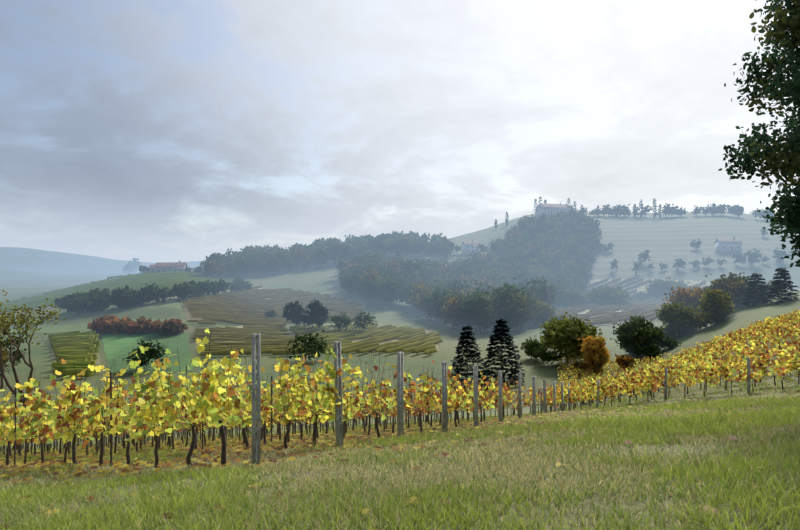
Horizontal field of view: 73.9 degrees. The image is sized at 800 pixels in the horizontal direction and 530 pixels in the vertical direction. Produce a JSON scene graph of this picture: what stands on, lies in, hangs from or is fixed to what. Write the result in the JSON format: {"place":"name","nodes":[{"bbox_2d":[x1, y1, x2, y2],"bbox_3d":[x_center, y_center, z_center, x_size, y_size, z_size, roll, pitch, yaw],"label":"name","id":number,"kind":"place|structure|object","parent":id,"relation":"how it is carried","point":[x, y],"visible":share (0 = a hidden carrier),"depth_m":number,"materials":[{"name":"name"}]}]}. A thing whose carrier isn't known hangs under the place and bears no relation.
{"place":"outdoors","nodes":[
{"label":"outdoors","id":0,"kind":"place"},
{"bbox_2d":[0,211,799,529],"bbox_3d":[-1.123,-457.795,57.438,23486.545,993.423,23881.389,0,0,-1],"label":"hillside","id":1,"kind":"structure","parent":0,"point":[26,273],"depth_m":101.21,"materials":[{"name":"green plant"}]},
{"bbox_2d":[4,368,513,465],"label":"vineyard stakes","id":2,"kind":"object","parent":1,"relation":"on","point":[186,430],"visible":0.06,"depth_m":15.21,"materials":[{"name":"grey wood"}]},
{"bbox_2d":[0,328,563,467],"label":"vines","id":3,"kind":"object","parent":2,"relation":"attached to","point":[215,413],"depth_m":12.44,"materials":[{"name":"yellow plant"}]},
{"bbox_2d":[0,271,706,376],"bbox_3d":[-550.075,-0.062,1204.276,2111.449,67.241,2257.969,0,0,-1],"label":"fields","id":4,"kind":"structure","parent":1,"relation":"on","point":[75,350],"depth_m":173.75,"materials":[{"name":"green plant"}]},
{"bbox_2d":[0,220,778,373],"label":"field patches","id":5,"kind":"object","parent":1,"relation":"on","point":[666,242],"visible":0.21,"depth_m":310.64,"materials":[{"name":"green plant"}]},
{"bbox_2d":[0,347,799,529],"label":"grass","id":6,"kind":"structure","parent":1,"relation":"on","point":[703,424],"depth_m":5.55,"materials":[{"name":"green plant"}]},
{"bbox_2d":[0,267,799,393],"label":"tree leaves","id":7,"kind":"object","parent":1,"relation":"on","point":[577,337],"visible":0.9,"depth_m":108.20,"materials":[{"name":"green plant"}]},
{"bbox_2d":[0,386,799,528],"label":"fallen leaves","id":8,"kind":"object","parent":1,"relation":"on","point":[167,463],"visible":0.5,"depth_m":12.31,"materials":[{"name":"plant"}]},
{"bbox_2d":[0,0,799,448],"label":"tree trunks","id":9,"kind":"object","parent":1,"relation":"on","point":[30,364],"visible":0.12,"depth_m":42.58,"materials":[{"name":"brown plant"}]},
{"bbox_2d":[718,0,799,267],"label":"tree edge leaves","id":10,"kind":"object","parent":9,"relation":"attached to","point":[774,163],"visible":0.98,"depth_m":10.90,"materials":[{"name":"green plant"}]},
{"bbox_2d":[252,333,570,464],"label":"vineyard posts","id":11,"kind":"object","parent":1,"relation":"on","point":[256,447],"visible":0.94,"depth_m":12.52,"materials":[{"name":"grey wood"}]},
{"bbox_2d":[0,356,538,439],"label":"vineyard wires","id":12,"kind":"object","parent":11,"relation":"attached to","point":[288,391],"visible":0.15,"depth_m":13.44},
{"bbox_2d":[54,197,790,374],"bbox_3d":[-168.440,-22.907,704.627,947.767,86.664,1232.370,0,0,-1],"label":"tree leaves","id":13,"kind":"object","parent":1,"relation":"on","point":[518,276],"visible":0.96,"depth_m":265.65,"materials":[{"name":"green plant"}]},
{"bbox_2d":[149,202,742,272],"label":"houses","id":14,"kind":"structure","parent":1,"relation":"on","point":[721,244],"depth_m":338.22,"materials":[{"name":"grey"}]},
{"bbox_2d":[540,357,749,412],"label":"vineyard posts","id":15,"kind":"object","parent":1,"relation":"on","point":[748,378],"visible":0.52,"depth_m":32.54,"materials":[{"name":"wood"}]},
{"bbox_2d":[538,315,799,410],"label":"vineyard stakes","id":16,"kind":"object","parent":1,"relation":"on","point":[689,361],"visible":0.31,"depth_m":42.55,"materials":[{"name":"grey wood"}]},
{"bbox_2d":[539,308,799,410],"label":"vines","id":17,"kind":"object","parent":16,"relation":"on","point":[716,369],"depth_m":37.52,"materials":[{"name":"yellow plant"}]},
{"bbox_2d":[0,0,799,262],"label":"sky","id":18,"kind":"structure","parent":0,"point":[151,131],"materials":[{"name":"white"}]}
]}

